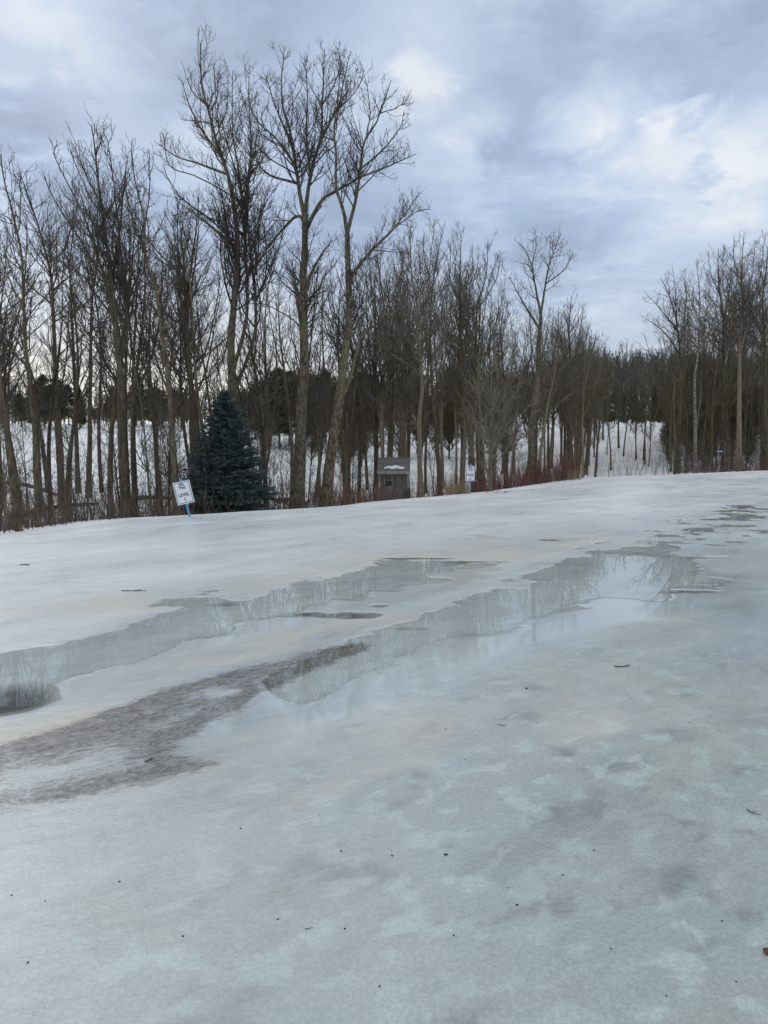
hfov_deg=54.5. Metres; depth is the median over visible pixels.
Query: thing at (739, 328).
bare tree
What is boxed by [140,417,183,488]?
sapling
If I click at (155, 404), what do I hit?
brush tree
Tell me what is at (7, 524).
undergrowth
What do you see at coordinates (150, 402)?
bare tree
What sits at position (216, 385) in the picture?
sapling
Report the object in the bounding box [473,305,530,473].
bare tree
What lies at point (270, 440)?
sapling
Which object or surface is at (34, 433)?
bare tree
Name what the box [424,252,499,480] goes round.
bare tree
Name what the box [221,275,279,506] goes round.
bare tree
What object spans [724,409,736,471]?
sapling
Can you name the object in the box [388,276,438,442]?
bare tree
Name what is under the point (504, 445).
bare tree
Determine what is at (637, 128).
sky
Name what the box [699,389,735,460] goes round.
sapling
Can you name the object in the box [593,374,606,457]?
bare tree
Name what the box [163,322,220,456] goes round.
sapling
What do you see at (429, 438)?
sapling
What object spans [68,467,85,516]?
sapling
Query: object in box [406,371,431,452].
brush tree
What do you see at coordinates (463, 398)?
bare tree
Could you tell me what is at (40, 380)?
pine tree
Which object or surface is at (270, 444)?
sapling
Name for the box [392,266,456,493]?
bare tree
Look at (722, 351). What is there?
bare tree
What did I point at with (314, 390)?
bare tree
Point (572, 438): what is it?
bare tree
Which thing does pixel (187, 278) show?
bare tree
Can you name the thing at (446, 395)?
brush tree
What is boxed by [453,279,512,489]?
bare tree
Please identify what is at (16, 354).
bare tree
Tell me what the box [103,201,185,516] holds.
bare tree
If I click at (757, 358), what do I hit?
bare tree
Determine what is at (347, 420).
bare tree
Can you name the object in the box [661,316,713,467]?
bare tree
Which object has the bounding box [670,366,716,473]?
sapling
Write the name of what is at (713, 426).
sapling
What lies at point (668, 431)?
brush tree
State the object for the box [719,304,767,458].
bare tree
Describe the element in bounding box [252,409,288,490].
sapling
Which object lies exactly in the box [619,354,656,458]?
bare tree
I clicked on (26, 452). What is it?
sapling
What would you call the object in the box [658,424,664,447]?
brush tree
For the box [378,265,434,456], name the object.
bare tree
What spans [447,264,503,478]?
bare tree
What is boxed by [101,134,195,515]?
bare tree
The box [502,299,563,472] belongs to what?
bare tree
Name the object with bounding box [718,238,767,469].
bare tree
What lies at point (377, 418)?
brush tree
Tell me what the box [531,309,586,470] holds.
bare tree
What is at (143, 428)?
sapling
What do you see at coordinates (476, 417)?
bare tree
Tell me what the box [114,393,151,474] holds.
sapling
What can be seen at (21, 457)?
sapling
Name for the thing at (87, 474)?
sapling
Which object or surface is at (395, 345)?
bare tree
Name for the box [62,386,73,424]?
pine tree
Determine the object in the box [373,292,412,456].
bare tree
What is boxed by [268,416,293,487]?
sapling
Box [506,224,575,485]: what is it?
bare tree
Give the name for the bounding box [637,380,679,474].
sapling
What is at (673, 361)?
bare tree
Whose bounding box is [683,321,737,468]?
bare tree
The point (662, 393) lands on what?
brush tree
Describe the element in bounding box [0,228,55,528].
bare tree
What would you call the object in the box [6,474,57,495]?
fallen log
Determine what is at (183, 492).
trail sign
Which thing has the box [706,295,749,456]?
bare tree
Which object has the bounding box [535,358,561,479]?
bare tree
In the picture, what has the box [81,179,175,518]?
bare tree
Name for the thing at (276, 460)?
sapling
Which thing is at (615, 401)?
bare tree
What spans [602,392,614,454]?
bare tree
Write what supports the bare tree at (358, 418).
on the ground
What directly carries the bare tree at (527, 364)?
on the ground
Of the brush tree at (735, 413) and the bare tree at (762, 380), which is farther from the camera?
the brush tree at (735, 413)
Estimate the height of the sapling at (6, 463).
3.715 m
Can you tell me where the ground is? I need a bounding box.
[0,390,767,1023]
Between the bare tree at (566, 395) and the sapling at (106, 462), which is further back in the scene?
the bare tree at (566, 395)
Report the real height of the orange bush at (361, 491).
1.043 m
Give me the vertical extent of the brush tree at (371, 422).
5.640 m
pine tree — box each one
[11,393,28,426]
[20,385,48,425]
[36,374,49,426]
[44,380,71,420]
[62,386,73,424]
[70,387,86,427]
[127,386,144,410]
[137,376,146,421]
[139,391,163,421]
[164,389,185,426]
[239,386,257,430]
[252,382,283,438]
[256,365,296,448]
[280,370,297,443]
[308,374,331,435]
[319,368,335,442]
[609,383,624,421]
[617,389,628,423]
[624,382,642,422]
[644,387,658,422]
[653,377,664,417]
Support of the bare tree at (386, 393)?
on the ground
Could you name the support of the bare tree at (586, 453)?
on the ground
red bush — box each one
[430,470,465,496]
[463,469,496,492]
[483,461,531,490]
[510,460,552,485]
[524,453,576,483]
[550,458,586,479]
[735,457,762,470]
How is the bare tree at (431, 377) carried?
on the ground
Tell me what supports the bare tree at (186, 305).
on the ground
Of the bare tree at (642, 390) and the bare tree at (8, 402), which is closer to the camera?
the bare tree at (8, 402)
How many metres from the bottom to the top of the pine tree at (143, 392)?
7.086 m
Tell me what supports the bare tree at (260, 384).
on the ground
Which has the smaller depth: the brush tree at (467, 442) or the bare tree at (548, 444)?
the bare tree at (548, 444)
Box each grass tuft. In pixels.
[437,478,473,494]
[454,483,472,493]
[561,466,586,479]
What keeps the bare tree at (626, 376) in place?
on the ground
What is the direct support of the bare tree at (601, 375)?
on the ground
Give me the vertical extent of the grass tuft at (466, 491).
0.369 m
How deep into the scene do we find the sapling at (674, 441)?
38.38 m
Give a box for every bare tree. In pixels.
[0,145,78,527]
[0,185,48,531]
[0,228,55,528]
[0,232,42,408]
[0,238,39,509]
[0,276,48,523]
[0,278,40,409]
[0,280,108,524]
[0,311,63,511]
[1,141,99,504]
[4,198,78,487]
[15,209,113,519]
[23,304,75,481]
[28,177,118,492]
[37,108,171,517]
[41,303,112,521]
[45,167,131,497]
[49,185,180,505]
[58,213,114,490]
[78,313,142,433]
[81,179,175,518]
[94,175,168,405]
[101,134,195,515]
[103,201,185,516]
[109,188,221,514]
[120,258,180,514]
[132,259,179,491]
[138,275,208,483]
[140,230,227,470]
[148,218,239,447]
[151,269,242,450]
[155,184,238,491]
[181,236,237,415]
[199,334,227,412]
[202,324,268,469]
[206,311,242,413]
[218,249,299,503]
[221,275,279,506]
[236,312,282,454]
[245,285,310,470]
[256,269,298,491]
[271,243,345,422]
[273,318,343,441]
[283,251,359,500]
[283,332,335,504]
[284,253,341,380]
[308,261,378,489]
[309,264,367,500]
[328,261,402,500]
[329,321,376,498]
[332,277,376,502]
[340,258,394,452]
[347,292,410,489]
[349,228,414,456]
[350,279,421,456]
[350,284,392,497]
[353,230,424,456]
[354,257,412,455]
[355,252,433,449]
[356,208,464,497]
[368,240,445,456]
[373,253,423,456]
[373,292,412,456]
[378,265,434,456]
[384,236,464,483]
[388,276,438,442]
[389,250,478,454]
[390,237,448,483]
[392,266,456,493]
[412,218,460,495]
[413,278,456,456]
[423,254,473,484]
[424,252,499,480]
[424,311,464,483]
[426,231,504,487]
[433,252,484,481]
[434,221,494,490]
[444,266,517,443]
[445,265,518,489]
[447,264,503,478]
[450,309,480,465]
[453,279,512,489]
[459,300,520,483]
[468,312,510,461]
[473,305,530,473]
[485,296,527,471]
[496,318,531,473]
[500,286,560,425]
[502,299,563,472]
[504,299,548,462]
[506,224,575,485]
[512,302,579,468]
[513,334,557,464]
[521,313,573,481]
[523,352,531,416]
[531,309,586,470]
[533,301,569,468]
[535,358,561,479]
[537,327,593,478]
[545,285,609,476]
[550,347,581,464]
[551,330,584,463]
[551,383,579,468]
[552,347,589,425]
[555,385,580,469]
[557,322,595,380]
[558,312,605,470]
[559,335,605,470]
[561,337,608,476]
[562,329,607,477]
[565,343,600,461]
[571,394,599,453]
[573,339,598,438]
[574,333,615,474]
[575,353,606,475]
[580,342,608,463]
[580,347,620,476]
[583,414,596,447]
[586,332,602,364]
[591,411,607,459]
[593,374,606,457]
[595,345,624,439]
[597,361,635,469]
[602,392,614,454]
[607,341,637,447]
[610,382,623,423]
[613,355,651,455]
[617,340,644,423]
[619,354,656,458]
[625,393,635,430]
[630,351,659,463]
[630,384,646,460]
[634,268,742,473]
[635,353,655,422]
[635,358,661,459]
[635,359,652,422]
[636,327,686,453]
[637,365,648,432]
[638,386,662,466]
[644,347,668,397]
[646,331,686,459]
[654,333,691,471]
[658,331,709,447]
[658,332,680,381]
[659,333,702,391]
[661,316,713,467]
[664,357,685,463]
[671,243,767,471]
[679,286,725,372]
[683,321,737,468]
[685,326,726,472]
[689,320,735,467]
[691,311,757,444]
[691,349,727,449]
[693,229,767,471]
[693,279,752,402]
[694,305,761,470]
[696,311,737,471]
[699,343,731,451]
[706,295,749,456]
[708,260,767,467]
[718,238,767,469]
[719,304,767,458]
[721,323,755,399]
[730,274,762,378]
[731,308,767,469]
[745,289,767,381]
[747,333,767,468]
[749,320,767,451]
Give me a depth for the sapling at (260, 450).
20.07 m
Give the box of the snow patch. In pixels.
[384,465,403,468]
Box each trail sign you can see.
[172,478,194,516]
[466,464,474,493]
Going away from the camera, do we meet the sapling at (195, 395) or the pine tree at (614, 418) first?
the sapling at (195, 395)
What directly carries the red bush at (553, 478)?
on the ground
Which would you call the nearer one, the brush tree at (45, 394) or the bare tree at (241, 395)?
the bare tree at (241, 395)
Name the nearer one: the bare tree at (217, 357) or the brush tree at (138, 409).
the bare tree at (217, 357)
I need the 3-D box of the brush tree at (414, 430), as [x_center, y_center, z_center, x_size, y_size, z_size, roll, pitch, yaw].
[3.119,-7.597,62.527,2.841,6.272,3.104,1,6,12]
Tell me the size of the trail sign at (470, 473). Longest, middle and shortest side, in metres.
1.060 x 0.260 x 0.054 m
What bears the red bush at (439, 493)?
on the ground
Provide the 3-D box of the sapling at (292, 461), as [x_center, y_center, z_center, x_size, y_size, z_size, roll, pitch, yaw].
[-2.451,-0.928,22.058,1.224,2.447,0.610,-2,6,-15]
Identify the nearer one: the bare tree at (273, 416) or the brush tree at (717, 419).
the bare tree at (273, 416)
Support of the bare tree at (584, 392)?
on the ground
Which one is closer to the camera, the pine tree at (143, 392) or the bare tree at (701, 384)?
the bare tree at (701, 384)
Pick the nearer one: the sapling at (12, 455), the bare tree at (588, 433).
the sapling at (12, 455)
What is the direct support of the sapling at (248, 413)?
on the ground
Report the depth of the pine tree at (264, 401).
71.20 m
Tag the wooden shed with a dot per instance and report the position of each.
(401, 461)
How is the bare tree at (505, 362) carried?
on the ground
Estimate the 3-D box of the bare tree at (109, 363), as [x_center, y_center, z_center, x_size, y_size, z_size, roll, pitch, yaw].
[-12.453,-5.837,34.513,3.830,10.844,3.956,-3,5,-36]
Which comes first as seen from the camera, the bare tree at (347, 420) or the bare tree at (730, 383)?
the bare tree at (347, 420)
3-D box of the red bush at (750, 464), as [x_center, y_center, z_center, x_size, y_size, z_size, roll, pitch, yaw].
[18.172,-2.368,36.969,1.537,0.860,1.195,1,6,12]
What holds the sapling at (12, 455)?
on the ground
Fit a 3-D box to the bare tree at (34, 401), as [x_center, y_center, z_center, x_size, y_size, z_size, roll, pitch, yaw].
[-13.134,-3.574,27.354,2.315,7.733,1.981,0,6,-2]
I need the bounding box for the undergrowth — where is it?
[0,400,767,533]
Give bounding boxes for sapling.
[0,395,47,521]
[0,407,24,500]
[0,407,41,517]
[0,413,31,497]
[0,414,32,512]
[0,417,31,509]
[7,386,51,516]
[10,458,33,524]
[21,398,82,493]
[39,419,76,517]
[41,408,90,522]
[41,449,62,517]
[58,438,95,519]
[60,425,85,521]
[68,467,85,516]
[69,411,101,514]
[78,339,139,514]
[84,451,118,517]
[87,411,118,494]
[90,419,118,511]
[90,437,117,513]
[97,398,129,512]
[106,311,181,513]
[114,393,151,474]
[128,400,166,496]
[130,382,195,514]
[138,319,201,515]
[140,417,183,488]
[140,418,175,505]
[142,426,167,481]
[143,438,171,514]
[145,398,184,513]
[147,403,176,507]
[148,430,168,508]
[151,430,180,506]
[155,401,192,500]
[160,397,196,510]
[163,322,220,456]
[184,346,232,439]
[185,420,205,471]
[205,367,243,435]
[236,387,267,450]
[242,379,288,492]
[244,384,281,503]
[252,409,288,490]
[253,404,284,505]
[253,412,278,483]
[267,433,282,502]
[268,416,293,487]
[273,364,329,505]
[277,433,293,505]
[282,439,318,493]
[321,401,373,497]
[328,391,379,495]
[382,404,406,456]
[412,399,443,496]
[414,394,449,494]
[445,455,457,484]
[465,390,508,473]
[466,380,495,480]
[466,397,514,465]
[476,409,503,476]
[496,436,520,469]
[511,432,525,466]
[524,373,559,474]
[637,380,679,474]
[658,395,693,471]
[662,424,674,471]
[664,419,683,458]
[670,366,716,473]
[674,402,706,457]
[692,412,711,455]
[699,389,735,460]
[700,387,731,468]
[707,390,745,471]
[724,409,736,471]
[732,392,762,463]
[734,397,762,453]
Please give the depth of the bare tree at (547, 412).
28.60 m
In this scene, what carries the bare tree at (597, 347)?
on the ground
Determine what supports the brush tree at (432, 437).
on the ground
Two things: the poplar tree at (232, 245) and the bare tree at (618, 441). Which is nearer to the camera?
the poplar tree at (232, 245)
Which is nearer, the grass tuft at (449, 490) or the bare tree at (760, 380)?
the grass tuft at (449, 490)
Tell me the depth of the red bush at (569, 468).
29.42 m
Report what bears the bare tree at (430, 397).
on the ground
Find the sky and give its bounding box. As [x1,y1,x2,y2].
[0,0,767,423]
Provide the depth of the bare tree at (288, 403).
37.15 m
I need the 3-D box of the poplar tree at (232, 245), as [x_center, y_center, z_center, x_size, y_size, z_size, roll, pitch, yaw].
[-4.364,-6.397,20.759,4.424,13.911,3.364,0,6,0]
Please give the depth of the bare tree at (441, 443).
40.23 m
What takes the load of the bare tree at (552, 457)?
on the ground
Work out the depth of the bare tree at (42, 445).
38.57 m
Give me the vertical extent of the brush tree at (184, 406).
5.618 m
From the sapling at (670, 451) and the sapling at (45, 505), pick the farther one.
the sapling at (670, 451)
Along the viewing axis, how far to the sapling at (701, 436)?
43.49 m
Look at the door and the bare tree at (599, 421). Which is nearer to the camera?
the door
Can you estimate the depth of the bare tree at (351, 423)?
30.88 m
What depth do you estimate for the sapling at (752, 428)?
41.95 m
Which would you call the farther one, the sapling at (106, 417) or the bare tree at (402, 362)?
the bare tree at (402, 362)
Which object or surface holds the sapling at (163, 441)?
on the ground
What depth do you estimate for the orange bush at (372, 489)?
23.98 m
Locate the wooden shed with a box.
[377,457,409,500]
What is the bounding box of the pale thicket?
[455,344,544,490]
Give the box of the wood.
[0,348,767,424]
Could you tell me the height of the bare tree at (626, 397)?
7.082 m
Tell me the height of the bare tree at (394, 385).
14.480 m
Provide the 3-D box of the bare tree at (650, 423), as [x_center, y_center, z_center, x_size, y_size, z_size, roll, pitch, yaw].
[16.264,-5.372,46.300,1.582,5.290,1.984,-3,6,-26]
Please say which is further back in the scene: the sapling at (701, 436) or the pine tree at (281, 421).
the pine tree at (281, 421)
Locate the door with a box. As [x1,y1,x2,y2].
[395,474,405,493]
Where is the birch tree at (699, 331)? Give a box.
[673,251,729,472]
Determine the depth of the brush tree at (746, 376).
52.06 m
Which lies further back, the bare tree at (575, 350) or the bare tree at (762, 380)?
the bare tree at (762, 380)
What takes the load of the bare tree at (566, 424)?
on the ground
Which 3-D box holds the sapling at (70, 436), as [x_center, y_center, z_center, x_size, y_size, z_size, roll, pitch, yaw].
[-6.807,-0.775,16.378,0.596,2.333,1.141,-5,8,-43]
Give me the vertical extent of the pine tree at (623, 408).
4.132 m
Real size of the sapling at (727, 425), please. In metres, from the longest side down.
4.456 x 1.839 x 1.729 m
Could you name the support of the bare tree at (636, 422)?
on the ground
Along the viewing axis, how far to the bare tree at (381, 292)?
44.56 m
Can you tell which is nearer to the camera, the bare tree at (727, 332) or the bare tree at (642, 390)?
the bare tree at (727, 332)
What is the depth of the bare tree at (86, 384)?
23.57 m
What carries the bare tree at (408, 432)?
on the ground
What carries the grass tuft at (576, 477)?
on the ground
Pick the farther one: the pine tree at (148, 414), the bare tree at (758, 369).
the pine tree at (148, 414)
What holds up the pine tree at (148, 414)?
on the ground
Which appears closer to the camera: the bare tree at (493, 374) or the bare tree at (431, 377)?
the bare tree at (431, 377)
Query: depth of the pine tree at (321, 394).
70.76 m
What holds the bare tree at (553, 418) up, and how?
on the ground
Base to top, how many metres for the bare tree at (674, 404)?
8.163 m
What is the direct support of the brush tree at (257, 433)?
on the ground
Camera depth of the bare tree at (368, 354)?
49.77 m
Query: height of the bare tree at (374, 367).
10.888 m
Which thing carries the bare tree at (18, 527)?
on the ground
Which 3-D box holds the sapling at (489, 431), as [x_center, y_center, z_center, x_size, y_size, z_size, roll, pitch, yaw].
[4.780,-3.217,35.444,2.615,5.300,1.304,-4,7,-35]
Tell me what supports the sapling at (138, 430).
on the ground
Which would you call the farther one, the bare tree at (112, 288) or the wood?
the wood
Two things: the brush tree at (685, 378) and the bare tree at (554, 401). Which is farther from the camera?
the brush tree at (685, 378)
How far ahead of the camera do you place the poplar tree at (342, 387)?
19.71 m
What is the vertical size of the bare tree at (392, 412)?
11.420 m
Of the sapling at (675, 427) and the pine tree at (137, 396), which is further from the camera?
the pine tree at (137, 396)
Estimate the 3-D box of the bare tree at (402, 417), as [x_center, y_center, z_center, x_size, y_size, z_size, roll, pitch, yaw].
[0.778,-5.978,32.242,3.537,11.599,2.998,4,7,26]
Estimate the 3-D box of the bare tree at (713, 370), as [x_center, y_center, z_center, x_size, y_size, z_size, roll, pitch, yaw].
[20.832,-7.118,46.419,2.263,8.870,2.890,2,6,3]
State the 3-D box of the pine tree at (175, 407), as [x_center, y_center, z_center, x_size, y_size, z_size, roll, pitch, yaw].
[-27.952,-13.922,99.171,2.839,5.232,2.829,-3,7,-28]
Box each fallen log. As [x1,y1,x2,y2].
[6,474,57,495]
[24,500,90,515]
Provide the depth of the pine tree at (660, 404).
69.28 m
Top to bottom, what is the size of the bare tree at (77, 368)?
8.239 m
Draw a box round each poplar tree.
[151,19,297,471]
[240,35,372,508]
[297,63,431,506]
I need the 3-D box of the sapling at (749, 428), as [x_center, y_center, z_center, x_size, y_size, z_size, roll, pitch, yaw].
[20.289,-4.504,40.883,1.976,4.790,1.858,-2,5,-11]
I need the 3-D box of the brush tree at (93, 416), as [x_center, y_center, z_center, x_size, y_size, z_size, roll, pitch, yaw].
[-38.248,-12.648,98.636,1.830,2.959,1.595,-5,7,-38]
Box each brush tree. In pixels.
[38,388,50,428]
[71,401,87,426]
[92,407,97,426]
[101,400,110,425]
[115,392,130,423]
[129,397,145,425]
[139,385,160,420]
[147,391,167,419]
[172,387,188,424]
[246,399,274,451]
[293,394,328,464]
[308,389,330,444]
[310,376,372,470]
[325,392,367,464]
[350,382,379,466]
[359,397,379,454]
[366,398,387,454]
[372,382,414,454]
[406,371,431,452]
[411,387,432,445]
[422,361,462,458]
[425,401,449,449]
[434,366,459,440]
[443,412,460,448]
[457,386,485,450]
[475,363,524,459]
[489,395,523,452]
[517,388,543,441]
[650,364,689,419]
[657,411,681,455]
[658,353,709,443]
[658,376,702,445]
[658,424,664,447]
[673,405,704,467]
[678,352,734,466]
[681,373,736,465]
[681,407,706,459]
[719,368,747,450]
[725,379,767,469]
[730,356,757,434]
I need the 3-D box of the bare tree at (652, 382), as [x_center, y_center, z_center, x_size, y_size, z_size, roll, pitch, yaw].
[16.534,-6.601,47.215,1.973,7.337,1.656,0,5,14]
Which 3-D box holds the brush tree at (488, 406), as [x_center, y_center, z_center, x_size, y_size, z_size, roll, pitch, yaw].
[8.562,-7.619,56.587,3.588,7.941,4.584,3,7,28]
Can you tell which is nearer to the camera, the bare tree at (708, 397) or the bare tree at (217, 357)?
the bare tree at (217, 357)
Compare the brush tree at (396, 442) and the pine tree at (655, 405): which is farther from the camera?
the pine tree at (655, 405)
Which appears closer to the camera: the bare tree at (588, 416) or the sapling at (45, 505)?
the sapling at (45, 505)
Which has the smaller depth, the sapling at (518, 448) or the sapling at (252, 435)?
the sapling at (252, 435)
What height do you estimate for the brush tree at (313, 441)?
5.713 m
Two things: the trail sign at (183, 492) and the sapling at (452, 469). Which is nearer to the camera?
the trail sign at (183, 492)
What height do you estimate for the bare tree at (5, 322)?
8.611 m
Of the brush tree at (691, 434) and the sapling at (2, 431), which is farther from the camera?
the brush tree at (691, 434)
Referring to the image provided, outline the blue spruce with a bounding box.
[181,388,280,513]
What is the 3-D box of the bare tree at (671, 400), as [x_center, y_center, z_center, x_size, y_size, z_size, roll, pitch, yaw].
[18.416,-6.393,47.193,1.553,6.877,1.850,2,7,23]
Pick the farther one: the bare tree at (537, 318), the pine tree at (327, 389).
the pine tree at (327, 389)
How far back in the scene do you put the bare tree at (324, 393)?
32.15 m
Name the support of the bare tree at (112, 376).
on the ground
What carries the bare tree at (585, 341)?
on the ground
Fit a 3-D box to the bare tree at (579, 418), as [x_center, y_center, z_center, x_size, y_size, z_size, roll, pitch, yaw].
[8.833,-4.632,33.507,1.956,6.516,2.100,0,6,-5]
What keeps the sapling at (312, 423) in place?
on the ground
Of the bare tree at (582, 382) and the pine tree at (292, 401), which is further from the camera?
the pine tree at (292, 401)
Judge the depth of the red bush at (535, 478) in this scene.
27.10 m
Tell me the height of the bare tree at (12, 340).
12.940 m
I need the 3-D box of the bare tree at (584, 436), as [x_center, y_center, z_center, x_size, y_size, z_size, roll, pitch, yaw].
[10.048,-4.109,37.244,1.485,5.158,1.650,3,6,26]
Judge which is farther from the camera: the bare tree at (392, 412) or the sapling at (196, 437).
the bare tree at (392, 412)
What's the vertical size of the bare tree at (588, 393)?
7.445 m
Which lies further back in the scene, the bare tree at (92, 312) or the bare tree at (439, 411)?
the bare tree at (439, 411)
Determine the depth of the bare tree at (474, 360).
30.44 m
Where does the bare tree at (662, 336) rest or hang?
on the ground
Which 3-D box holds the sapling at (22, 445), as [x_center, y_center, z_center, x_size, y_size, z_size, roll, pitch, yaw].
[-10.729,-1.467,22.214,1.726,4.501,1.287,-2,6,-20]
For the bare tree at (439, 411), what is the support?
on the ground
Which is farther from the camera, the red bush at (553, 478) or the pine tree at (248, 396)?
the pine tree at (248, 396)
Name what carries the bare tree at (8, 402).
on the ground
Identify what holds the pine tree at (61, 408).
on the ground
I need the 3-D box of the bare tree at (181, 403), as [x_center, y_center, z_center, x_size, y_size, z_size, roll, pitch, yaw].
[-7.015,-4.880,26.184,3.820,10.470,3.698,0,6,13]
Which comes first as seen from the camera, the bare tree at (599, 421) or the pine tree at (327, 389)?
the bare tree at (599, 421)
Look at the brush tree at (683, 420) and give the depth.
48.75 m
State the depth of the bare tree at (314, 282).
29.84 m
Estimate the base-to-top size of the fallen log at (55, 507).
1.080 m
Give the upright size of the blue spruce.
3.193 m
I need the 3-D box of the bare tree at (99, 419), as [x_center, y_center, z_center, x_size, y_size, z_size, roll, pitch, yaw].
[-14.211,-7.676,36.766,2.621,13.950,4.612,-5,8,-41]
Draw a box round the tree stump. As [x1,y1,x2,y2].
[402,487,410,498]
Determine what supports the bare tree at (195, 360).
on the ground
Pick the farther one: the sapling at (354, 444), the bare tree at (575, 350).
the bare tree at (575, 350)
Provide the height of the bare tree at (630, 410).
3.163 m
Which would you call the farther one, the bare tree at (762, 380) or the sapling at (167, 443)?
the bare tree at (762, 380)
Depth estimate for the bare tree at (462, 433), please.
41.61 m
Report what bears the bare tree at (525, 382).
on the ground
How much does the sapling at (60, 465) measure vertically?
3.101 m
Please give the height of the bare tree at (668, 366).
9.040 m
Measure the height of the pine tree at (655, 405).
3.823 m
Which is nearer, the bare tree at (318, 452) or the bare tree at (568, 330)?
the bare tree at (318, 452)
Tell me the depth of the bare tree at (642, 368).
77.74 m
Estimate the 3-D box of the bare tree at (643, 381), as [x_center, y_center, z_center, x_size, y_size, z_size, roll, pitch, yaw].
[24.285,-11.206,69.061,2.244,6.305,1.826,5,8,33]
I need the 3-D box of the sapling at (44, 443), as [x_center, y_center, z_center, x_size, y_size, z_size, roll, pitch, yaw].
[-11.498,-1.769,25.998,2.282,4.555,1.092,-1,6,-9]
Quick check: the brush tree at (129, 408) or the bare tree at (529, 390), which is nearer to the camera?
the bare tree at (529, 390)
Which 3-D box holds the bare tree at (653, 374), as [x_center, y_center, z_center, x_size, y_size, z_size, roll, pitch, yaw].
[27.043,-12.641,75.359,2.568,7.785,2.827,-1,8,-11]
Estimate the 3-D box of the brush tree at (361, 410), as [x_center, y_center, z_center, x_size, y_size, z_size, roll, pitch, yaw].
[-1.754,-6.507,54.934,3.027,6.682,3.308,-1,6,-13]
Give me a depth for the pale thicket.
22.37 m
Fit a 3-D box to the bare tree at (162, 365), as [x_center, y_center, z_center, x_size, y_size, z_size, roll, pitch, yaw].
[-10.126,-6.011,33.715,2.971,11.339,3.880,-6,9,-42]
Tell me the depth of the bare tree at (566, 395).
37.91 m
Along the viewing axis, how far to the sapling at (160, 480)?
19.57 m
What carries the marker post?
on the ground
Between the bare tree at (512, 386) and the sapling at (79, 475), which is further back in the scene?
the bare tree at (512, 386)
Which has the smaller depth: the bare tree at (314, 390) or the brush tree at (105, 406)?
the bare tree at (314, 390)
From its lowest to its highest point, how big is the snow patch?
0.142 m
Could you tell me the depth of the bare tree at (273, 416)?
35.02 m
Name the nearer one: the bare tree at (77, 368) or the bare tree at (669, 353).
the bare tree at (77, 368)
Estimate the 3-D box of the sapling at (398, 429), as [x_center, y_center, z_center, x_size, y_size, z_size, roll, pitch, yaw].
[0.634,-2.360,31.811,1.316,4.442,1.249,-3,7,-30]
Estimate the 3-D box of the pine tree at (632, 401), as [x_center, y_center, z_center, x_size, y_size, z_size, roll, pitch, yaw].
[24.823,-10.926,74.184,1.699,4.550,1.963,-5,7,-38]
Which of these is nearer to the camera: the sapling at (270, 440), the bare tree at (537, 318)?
the sapling at (270, 440)
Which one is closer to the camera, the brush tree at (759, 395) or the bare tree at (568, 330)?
the bare tree at (568, 330)
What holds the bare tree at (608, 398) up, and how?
on the ground
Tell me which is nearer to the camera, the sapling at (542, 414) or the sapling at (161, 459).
the sapling at (161, 459)
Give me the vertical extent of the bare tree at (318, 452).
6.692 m
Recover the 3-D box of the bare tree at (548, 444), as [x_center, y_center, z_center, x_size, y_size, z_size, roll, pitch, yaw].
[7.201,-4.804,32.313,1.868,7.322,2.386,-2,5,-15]
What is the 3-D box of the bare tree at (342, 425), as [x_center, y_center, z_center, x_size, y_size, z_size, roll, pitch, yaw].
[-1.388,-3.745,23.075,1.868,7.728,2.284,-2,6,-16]
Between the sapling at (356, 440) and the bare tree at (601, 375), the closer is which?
the sapling at (356, 440)
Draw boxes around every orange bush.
[333,480,366,505]
[353,484,387,501]
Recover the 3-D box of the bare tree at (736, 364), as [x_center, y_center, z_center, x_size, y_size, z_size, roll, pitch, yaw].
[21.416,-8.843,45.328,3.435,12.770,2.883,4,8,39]
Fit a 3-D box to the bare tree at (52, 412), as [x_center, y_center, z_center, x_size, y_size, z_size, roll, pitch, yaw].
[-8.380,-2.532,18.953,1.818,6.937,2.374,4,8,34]
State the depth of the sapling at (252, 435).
22.98 m
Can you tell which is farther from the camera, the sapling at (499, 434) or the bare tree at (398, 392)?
the bare tree at (398, 392)
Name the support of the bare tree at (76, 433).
on the ground
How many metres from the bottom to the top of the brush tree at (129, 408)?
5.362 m
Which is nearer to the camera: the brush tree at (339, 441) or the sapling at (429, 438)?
the sapling at (429, 438)
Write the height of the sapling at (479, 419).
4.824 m
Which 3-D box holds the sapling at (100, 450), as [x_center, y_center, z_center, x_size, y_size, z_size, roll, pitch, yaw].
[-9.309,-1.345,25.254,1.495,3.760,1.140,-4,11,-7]
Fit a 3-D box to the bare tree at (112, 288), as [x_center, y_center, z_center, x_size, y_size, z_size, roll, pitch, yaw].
[-6.106,-4.496,16.703,2.793,9.668,3.369,0,6,0]
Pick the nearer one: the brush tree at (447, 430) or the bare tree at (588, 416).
the bare tree at (588, 416)
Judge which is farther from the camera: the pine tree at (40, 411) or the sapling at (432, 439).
the pine tree at (40, 411)
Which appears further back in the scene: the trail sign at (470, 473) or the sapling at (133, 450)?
the trail sign at (470, 473)
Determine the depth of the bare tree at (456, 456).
44.05 m
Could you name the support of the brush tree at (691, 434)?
on the ground
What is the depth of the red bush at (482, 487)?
23.97 m
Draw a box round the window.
[384,474,392,490]
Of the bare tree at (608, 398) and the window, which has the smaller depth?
the window
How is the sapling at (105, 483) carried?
on the ground
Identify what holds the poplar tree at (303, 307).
on the ground
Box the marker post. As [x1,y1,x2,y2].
[716,450,723,471]
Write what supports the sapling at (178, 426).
on the ground
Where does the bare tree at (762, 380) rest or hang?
on the ground
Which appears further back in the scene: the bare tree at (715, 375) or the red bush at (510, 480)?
the bare tree at (715, 375)

